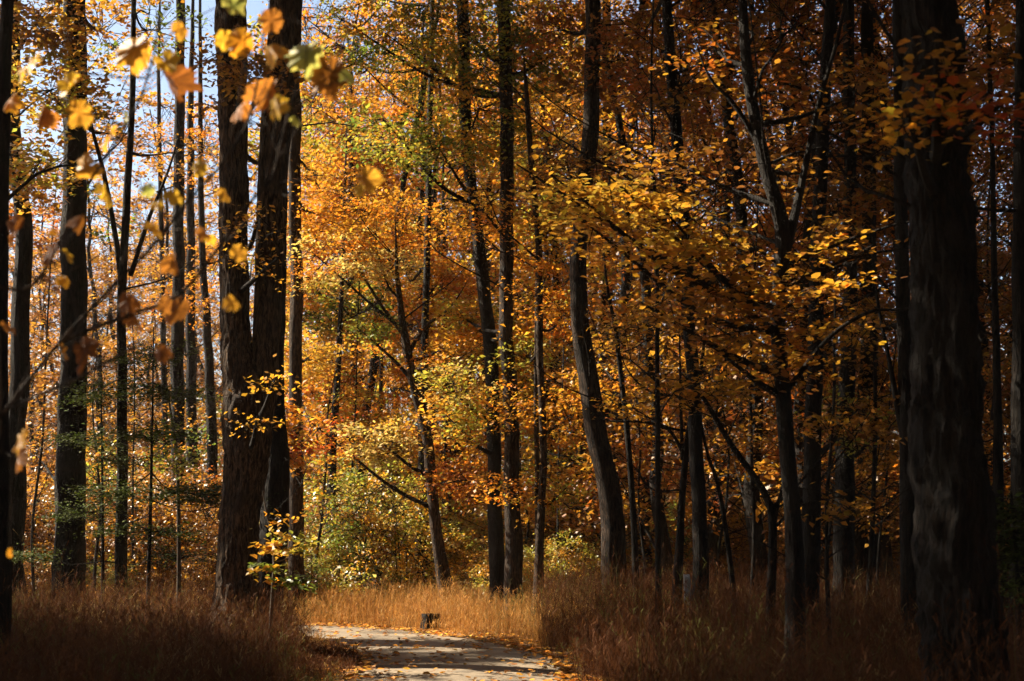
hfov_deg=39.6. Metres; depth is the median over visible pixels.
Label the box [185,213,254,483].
background tree
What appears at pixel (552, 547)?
shrub
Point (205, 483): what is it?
shrub
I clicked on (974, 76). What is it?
background tree
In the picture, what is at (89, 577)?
shrub
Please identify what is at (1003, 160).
background tree
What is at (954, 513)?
tree
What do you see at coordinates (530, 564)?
shrub
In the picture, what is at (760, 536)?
background tree
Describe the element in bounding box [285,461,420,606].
shrub
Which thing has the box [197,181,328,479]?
background tree
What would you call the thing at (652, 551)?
shrub
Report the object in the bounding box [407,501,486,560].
shrub
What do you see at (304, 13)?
background tree
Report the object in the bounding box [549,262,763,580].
thin sapling
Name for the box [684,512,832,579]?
shrub
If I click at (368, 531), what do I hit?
shrub
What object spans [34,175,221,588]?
thin sapling
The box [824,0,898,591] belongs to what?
tree
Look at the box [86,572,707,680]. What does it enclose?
ground
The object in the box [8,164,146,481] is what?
background tree
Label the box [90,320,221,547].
thin sapling
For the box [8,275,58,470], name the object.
background tree
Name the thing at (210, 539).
shrub
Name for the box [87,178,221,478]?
background tree
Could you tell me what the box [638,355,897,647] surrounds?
sapling
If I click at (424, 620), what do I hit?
tree stump
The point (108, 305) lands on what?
background tree
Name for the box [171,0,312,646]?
tree
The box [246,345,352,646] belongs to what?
sapling
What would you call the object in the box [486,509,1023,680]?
tall grass
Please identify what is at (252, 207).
background tree
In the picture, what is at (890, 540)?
shrub
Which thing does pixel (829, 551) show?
shrub
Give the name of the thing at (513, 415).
tree
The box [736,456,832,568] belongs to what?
shrub
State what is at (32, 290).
background tree
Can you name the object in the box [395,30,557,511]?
background tree
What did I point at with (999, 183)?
background tree
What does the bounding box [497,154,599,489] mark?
background tree
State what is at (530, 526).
shrub
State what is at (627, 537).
shrub
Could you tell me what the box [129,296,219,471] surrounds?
background tree
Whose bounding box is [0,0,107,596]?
tree
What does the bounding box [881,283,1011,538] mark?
thin sapling
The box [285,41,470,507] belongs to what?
background tree
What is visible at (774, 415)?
thin sapling
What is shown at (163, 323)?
tree
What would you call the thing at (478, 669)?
path
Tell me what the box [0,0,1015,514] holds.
sky
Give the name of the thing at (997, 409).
tree
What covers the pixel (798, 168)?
background tree
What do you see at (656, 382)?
thin sapling
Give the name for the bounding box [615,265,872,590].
thin sapling
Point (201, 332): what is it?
background tree
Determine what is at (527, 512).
thin sapling
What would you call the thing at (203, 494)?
evergreen sapling
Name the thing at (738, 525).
shrub
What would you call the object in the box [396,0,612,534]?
background tree
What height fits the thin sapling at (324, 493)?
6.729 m
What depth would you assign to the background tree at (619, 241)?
53.99 m
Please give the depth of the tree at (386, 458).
33.96 m
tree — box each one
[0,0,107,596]
[0,0,151,680]
[8,66,203,532]
[8,118,116,500]
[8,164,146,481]
[8,225,132,504]
[8,234,60,487]
[8,239,128,493]
[8,252,60,486]
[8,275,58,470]
[11,0,178,598]
[27,211,158,507]
[27,216,140,482]
[38,224,149,473]
[48,0,218,601]
[48,169,218,480]
[52,210,198,484]
[56,306,142,451]
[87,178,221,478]
[87,291,155,467]
[88,236,196,457]
[88,241,214,486]
[93,2,217,510]
[95,256,218,473]
[102,226,222,537]
[106,100,259,497]
[108,235,220,474]
[109,0,219,561]
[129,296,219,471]
[133,139,301,478]
[137,196,254,485]
[140,243,222,477]
[143,0,221,565]
[159,0,254,574]
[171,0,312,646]
[184,167,318,478]
[184,276,287,483]
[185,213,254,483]
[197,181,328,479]
[206,0,468,553]
[215,291,316,440]
[247,1,408,530]
[251,10,395,522]
[257,38,394,613]
[267,0,408,613]
[284,0,451,508]
[284,101,386,490]
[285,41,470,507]
[286,102,434,561]
[286,157,503,607]
[287,86,413,470]
[302,111,413,484]
[305,0,609,624]
[306,0,503,503]
[306,0,552,615]
[307,0,547,536]
[320,162,415,449]
[324,250,451,548]
[333,45,552,559]
[345,94,473,479]
[347,0,491,590]
[356,0,593,539]
[362,0,566,523]
[377,128,501,535]
[387,167,495,519]
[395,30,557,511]
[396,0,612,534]
[401,0,544,518]
[440,6,630,625]
[441,0,667,540]
[444,37,587,521]
[446,0,894,631]
[447,114,602,518]
[453,109,567,528]
[456,0,662,498]
[456,15,638,534]
[462,47,676,562]
[472,0,766,538]
[473,0,794,580]
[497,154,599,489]
[498,0,1023,680]
[499,0,664,600]
[500,143,678,594]
[520,0,777,584]
[523,0,678,504]
[531,35,667,443]
[532,0,649,507]
[533,7,674,504]
[542,0,909,580]
[555,58,705,519]
[562,3,822,570]
[569,94,702,476]
[575,159,768,633]
[578,0,782,565]
[581,0,1009,635]
[588,227,847,638]
[599,0,859,581]
[611,0,842,587]
[623,112,719,487]
[625,103,716,503]
[630,0,899,552]
[655,82,794,517]
[667,1,889,491]
[674,2,895,584]
[681,0,1011,675]
[704,0,966,530]
[707,12,860,471]
[708,0,1023,680]
[713,3,1013,590]
[723,0,896,551]
[738,0,1010,520]
[756,0,899,614]
[759,83,843,442]
[770,5,985,502]
[778,0,1008,375]
[795,0,1010,567]
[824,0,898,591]
[824,0,1014,526]
[829,0,1015,504]
[857,0,1014,573]
[863,0,1013,618]
[863,0,1023,665]
[874,0,1014,518]
[883,35,1009,447]
[890,0,1012,465]
[961,5,1014,449]
[971,20,1014,477]
[976,0,1015,62]
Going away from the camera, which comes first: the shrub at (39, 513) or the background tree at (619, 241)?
the shrub at (39, 513)
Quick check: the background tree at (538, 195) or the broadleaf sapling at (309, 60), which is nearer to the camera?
the broadleaf sapling at (309, 60)
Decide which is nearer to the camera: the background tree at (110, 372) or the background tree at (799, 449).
the background tree at (799, 449)
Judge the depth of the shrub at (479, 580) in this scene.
29.68 m
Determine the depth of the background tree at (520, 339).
54.31 m
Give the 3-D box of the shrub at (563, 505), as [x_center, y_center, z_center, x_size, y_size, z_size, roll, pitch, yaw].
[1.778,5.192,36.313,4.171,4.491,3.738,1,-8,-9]
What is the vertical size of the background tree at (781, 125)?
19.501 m
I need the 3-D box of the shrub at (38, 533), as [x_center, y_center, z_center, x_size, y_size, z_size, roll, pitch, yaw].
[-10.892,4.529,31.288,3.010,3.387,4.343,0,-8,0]
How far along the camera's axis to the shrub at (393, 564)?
31.48 m
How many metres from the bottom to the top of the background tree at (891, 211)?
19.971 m
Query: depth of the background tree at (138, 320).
76.18 m
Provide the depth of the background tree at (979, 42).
36.37 m
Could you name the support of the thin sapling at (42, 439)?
on the ground at (561, 660)
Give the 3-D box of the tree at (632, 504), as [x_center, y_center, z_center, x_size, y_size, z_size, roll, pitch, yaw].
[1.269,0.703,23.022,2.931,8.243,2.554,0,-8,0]
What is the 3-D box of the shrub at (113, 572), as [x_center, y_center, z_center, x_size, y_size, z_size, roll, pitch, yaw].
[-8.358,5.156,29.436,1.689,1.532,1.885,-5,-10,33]
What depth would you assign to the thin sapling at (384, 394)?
38.14 m
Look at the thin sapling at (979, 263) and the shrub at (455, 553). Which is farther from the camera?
the shrub at (455, 553)
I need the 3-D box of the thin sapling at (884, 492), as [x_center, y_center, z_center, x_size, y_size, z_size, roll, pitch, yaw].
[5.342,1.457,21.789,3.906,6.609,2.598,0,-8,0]
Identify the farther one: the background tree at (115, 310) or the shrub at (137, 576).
the background tree at (115, 310)
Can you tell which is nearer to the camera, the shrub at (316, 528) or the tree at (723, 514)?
the tree at (723, 514)
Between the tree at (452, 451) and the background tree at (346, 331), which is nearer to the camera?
the tree at (452, 451)
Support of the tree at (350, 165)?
on the ground at (561, 660)
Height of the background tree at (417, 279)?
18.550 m
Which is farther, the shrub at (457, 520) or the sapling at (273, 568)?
the shrub at (457, 520)
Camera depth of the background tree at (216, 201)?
56.77 m
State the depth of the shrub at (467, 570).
29.67 m
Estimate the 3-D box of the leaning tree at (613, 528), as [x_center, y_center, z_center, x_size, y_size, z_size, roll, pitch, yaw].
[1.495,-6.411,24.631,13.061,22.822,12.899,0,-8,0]
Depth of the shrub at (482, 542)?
30.80 m
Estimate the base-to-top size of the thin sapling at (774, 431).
9.309 m
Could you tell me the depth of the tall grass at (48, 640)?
13.69 m
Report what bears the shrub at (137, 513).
on the ground at (561, 660)
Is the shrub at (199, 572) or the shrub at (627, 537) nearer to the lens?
the shrub at (199, 572)
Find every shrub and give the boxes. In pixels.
[23,469,114,596]
[23,536,93,597]
[24,478,88,592]
[25,494,114,597]
[28,432,175,590]
[28,450,167,577]
[30,452,222,593]
[32,458,144,582]
[86,489,217,587]
[86,554,144,590]
[86,560,100,588]
[97,569,164,594]
[127,465,220,594]
[127,542,198,593]
[144,544,201,591]
[166,554,215,596]
[169,511,287,599]
[171,467,222,538]
[188,506,218,569]
[194,556,286,584]
[197,497,319,575]
[197,499,218,572]
[284,547,346,596]
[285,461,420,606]
[285,547,340,607]
[285,547,363,593]
[287,493,373,582]
[304,450,398,585]
[304,457,413,566]
[304,458,482,606]
[305,473,431,586]
[332,544,374,585]
[357,565,419,595]
[369,555,435,592]
[374,520,488,599]
[378,497,523,585]
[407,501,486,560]
[410,515,487,577]
[420,548,524,606]
[433,521,532,583]
[447,530,504,584]
[455,545,550,602]
[465,561,488,591]
[475,466,596,583]
[480,545,568,600]
[504,519,575,561]
[521,467,631,569]
[521,482,676,587]
[523,528,600,594]
[553,509,692,579]
[571,500,652,571]
[626,471,775,571]
[626,517,721,562]
[649,494,692,563]
[651,493,738,576]
[673,503,768,587]
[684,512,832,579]
[689,481,784,575]
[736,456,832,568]
[781,536,832,579]
[821,478,899,588]
[890,527,899,569]
[1003,447,1009,509]
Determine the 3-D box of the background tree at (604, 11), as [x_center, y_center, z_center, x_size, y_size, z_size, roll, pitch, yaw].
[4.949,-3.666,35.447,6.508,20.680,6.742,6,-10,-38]
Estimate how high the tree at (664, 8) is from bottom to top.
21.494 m
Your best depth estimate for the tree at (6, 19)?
13.18 m
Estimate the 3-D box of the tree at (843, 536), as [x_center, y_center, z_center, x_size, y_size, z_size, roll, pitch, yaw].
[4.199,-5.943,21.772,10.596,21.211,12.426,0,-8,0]
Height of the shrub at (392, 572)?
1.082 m
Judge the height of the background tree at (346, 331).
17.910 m
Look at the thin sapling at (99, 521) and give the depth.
28.04 m
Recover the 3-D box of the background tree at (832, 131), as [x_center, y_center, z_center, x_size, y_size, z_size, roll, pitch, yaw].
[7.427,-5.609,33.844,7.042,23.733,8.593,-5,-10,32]
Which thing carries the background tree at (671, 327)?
on the ground at (561, 660)
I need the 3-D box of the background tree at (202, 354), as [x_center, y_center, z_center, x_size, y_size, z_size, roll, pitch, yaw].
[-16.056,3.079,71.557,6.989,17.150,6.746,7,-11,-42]
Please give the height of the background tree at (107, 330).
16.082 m
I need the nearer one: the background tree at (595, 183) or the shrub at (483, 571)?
the shrub at (483, 571)
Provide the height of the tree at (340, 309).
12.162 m
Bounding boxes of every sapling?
[0,0,385,557]
[8,151,184,597]
[8,266,212,589]
[12,361,216,596]
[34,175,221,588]
[52,327,285,623]
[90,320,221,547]
[115,369,222,614]
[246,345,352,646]
[249,311,404,592]
[306,156,449,552]
[332,281,439,571]
[358,190,526,584]
[439,293,606,554]
[487,165,676,576]
[516,0,818,670]
[520,354,595,549]
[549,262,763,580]
[607,177,1000,652]
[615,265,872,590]
[630,57,859,600]
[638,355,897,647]
[652,206,823,518]
[704,22,1010,623]
[734,215,899,605]
[766,276,898,575]
[828,52,1012,345]
[865,27,1012,511]
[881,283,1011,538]
[995,488,1023,676]
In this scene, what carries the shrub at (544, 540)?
on the ground at (561, 660)
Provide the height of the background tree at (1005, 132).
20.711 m
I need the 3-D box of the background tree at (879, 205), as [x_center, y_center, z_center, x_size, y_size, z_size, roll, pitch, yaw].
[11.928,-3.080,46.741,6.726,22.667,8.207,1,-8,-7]
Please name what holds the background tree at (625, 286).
on the ground at (561, 660)
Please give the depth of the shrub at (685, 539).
33.32 m
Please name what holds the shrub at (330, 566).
on the ground at (561, 660)
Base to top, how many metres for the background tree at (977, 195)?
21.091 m
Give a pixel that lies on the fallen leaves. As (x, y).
(362, 668)
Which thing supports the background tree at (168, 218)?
on the ground at (561, 660)
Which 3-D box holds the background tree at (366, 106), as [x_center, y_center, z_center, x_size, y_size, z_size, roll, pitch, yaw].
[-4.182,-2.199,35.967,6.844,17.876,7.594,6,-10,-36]
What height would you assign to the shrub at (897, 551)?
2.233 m
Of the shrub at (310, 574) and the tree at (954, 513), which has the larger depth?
the shrub at (310, 574)
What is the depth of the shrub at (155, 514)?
30.66 m
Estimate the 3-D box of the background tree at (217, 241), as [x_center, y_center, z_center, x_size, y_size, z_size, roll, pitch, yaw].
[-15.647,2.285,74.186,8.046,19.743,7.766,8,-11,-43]
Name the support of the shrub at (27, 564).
on the ground at (561, 660)
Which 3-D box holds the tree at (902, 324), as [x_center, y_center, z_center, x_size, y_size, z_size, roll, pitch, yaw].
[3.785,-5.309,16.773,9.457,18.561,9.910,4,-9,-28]
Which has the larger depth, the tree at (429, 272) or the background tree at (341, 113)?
the background tree at (341, 113)
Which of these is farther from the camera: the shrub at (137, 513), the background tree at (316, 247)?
the background tree at (316, 247)
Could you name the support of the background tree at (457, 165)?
on the ground at (561, 660)
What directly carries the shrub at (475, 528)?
on the ground at (561, 660)
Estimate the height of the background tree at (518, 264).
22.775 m
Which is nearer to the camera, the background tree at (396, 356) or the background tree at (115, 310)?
the background tree at (396, 356)
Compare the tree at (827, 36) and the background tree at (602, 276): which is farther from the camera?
the background tree at (602, 276)
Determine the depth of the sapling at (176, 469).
20.74 m
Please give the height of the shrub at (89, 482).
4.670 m
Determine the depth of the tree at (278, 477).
21.64 m
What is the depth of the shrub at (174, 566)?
29.97 m
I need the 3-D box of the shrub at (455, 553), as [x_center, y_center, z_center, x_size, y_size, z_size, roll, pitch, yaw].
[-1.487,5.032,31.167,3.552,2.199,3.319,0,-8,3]
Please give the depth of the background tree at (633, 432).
31.84 m
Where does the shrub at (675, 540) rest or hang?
on the ground at (561, 660)
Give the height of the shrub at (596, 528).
3.502 m
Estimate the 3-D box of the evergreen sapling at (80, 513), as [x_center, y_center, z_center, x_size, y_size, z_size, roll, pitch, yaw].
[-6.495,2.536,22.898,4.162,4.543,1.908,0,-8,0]
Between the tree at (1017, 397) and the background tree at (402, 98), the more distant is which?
the background tree at (402, 98)
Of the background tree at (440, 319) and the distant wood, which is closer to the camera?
the background tree at (440, 319)
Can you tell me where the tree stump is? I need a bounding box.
[419,613,440,629]
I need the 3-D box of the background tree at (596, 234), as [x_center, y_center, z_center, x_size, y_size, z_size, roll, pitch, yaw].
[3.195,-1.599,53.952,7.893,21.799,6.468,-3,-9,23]
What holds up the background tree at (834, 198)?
on the ground at (561, 660)
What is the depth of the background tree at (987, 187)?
38.40 m
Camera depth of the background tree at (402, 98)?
40.99 m
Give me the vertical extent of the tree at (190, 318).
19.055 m
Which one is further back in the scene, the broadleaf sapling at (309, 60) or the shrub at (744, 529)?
the shrub at (744, 529)
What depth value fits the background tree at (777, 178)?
33.00 m
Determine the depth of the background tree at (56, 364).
56.50 m
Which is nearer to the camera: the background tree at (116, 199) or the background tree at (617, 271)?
the background tree at (617, 271)
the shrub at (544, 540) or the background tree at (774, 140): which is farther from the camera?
the background tree at (774, 140)
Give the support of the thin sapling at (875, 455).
on the ground at (561, 660)
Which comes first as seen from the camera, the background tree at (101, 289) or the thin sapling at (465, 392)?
the thin sapling at (465, 392)
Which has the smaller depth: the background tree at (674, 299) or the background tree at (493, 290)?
the background tree at (493, 290)
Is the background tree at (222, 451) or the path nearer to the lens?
the path
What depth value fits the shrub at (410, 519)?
30.11 m
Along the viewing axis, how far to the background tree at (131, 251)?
60.11 m
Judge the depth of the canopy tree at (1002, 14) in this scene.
35.21 m
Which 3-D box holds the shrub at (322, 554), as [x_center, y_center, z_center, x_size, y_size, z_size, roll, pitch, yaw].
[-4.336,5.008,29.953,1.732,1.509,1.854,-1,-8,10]
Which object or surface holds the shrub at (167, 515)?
on the ground at (561, 660)
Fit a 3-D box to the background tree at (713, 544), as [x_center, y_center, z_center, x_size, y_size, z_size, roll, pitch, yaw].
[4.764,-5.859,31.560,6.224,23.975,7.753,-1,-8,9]
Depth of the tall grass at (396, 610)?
25.48 m
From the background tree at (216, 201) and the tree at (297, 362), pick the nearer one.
the tree at (297, 362)
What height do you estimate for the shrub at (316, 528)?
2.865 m
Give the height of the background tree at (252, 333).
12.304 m
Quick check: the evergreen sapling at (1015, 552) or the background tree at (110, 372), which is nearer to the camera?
the evergreen sapling at (1015, 552)
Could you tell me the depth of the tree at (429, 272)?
33.89 m
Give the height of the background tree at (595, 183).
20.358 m
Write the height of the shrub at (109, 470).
5.065 m
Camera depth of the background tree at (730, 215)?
50.20 m
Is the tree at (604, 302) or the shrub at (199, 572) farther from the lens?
the tree at (604, 302)
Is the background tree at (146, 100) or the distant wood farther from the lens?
the distant wood
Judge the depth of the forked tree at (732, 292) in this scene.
13.53 m
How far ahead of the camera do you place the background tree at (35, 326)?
53.95 m
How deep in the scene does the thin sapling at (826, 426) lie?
14.85 m
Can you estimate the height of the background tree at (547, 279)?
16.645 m
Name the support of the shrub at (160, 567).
on the ground at (561, 660)
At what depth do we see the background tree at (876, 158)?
39.97 m
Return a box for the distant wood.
[26,252,1007,514]
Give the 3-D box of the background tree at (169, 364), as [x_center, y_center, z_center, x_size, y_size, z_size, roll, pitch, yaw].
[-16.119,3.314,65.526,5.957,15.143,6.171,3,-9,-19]
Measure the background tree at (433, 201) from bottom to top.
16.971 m
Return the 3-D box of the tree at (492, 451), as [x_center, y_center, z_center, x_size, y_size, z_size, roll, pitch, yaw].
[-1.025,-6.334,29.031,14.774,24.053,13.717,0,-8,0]
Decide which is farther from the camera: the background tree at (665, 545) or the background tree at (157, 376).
the background tree at (157, 376)
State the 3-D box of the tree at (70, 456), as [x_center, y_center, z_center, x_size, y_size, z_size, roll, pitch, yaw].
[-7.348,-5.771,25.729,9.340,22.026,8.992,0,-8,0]
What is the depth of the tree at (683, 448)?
19.97 m
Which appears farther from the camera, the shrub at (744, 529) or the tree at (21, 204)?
the shrub at (744, 529)
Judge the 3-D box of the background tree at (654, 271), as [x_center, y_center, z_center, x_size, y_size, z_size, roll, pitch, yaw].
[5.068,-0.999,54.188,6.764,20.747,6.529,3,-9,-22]
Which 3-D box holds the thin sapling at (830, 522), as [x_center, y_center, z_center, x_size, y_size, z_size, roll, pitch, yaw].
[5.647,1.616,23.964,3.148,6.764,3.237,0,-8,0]
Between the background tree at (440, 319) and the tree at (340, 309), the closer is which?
the tree at (340, 309)
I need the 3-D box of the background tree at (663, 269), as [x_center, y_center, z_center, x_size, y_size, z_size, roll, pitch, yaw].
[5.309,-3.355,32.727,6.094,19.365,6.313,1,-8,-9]
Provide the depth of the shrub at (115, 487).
36.62 m
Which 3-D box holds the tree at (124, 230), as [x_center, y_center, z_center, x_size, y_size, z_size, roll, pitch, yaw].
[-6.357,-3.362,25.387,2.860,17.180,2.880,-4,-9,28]
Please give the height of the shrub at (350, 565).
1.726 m
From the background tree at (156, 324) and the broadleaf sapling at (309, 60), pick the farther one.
the background tree at (156, 324)
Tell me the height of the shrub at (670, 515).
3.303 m
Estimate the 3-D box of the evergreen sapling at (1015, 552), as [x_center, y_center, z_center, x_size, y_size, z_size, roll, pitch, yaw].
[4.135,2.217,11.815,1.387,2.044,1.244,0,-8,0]
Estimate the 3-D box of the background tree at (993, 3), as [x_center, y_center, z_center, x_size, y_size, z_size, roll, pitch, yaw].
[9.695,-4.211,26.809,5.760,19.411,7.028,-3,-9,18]
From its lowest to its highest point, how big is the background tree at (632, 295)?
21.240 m
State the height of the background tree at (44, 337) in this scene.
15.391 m
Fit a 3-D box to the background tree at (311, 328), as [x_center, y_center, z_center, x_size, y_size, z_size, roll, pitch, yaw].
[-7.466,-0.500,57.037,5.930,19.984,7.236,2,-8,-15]
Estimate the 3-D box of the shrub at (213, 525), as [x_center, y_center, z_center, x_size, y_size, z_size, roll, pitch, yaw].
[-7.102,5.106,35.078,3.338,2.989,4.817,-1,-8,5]
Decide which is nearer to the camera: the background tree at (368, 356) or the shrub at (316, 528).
the shrub at (316, 528)
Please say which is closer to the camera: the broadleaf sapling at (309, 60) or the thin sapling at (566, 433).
the broadleaf sapling at (309, 60)
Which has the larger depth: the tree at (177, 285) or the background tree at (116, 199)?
the background tree at (116, 199)
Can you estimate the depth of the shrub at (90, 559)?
32.72 m
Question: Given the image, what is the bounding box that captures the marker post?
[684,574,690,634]
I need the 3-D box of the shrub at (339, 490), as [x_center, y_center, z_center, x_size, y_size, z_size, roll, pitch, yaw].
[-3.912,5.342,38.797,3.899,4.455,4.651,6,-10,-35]
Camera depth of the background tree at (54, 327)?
58.42 m
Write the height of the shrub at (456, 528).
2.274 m
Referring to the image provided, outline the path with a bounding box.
[301,626,561,680]
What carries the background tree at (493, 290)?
on the ground at (561, 660)
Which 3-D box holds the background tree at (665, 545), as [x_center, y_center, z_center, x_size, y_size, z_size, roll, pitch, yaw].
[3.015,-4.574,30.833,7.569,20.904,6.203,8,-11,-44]
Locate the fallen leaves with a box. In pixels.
[117,618,761,680]
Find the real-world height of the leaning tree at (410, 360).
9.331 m
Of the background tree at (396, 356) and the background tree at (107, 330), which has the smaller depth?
the background tree at (396, 356)
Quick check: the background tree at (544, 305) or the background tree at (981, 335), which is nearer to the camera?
the background tree at (981, 335)
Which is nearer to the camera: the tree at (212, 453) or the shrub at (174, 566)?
the shrub at (174, 566)
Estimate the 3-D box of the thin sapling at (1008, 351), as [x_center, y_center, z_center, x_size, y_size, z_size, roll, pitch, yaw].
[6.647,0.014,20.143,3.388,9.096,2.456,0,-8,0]
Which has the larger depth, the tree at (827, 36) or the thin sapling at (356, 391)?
the thin sapling at (356, 391)
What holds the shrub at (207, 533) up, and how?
on the ground at (561, 660)
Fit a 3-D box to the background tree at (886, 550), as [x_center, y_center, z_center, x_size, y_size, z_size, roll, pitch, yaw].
[7.602,-3.871,29.258,6.283,19.428,5.044,-5,-10,33]
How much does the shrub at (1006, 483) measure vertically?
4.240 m
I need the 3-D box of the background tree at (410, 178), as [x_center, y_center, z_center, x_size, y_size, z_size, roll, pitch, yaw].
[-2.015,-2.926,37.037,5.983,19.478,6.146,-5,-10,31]
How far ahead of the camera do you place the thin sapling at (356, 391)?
33.31 m
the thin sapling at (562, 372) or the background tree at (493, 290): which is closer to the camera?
the thin sapling at (562, 372)
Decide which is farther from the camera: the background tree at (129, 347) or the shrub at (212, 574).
the background tree at (129, 347)
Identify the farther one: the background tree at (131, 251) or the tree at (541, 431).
the background tree at (131, 251)
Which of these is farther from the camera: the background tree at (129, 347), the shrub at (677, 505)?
the background tree at (129, 347)
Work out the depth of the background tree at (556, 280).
39.22 m
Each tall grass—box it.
[0,529,361,680]
[15,561,726,647]
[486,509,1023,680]
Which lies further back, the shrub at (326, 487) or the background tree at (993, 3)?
the shrub at (326, 487)
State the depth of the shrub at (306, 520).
31.13 m
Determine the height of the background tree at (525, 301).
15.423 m
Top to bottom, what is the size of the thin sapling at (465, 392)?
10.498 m
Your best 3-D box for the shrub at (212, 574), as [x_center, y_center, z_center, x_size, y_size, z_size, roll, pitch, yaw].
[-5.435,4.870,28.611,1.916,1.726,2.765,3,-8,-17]

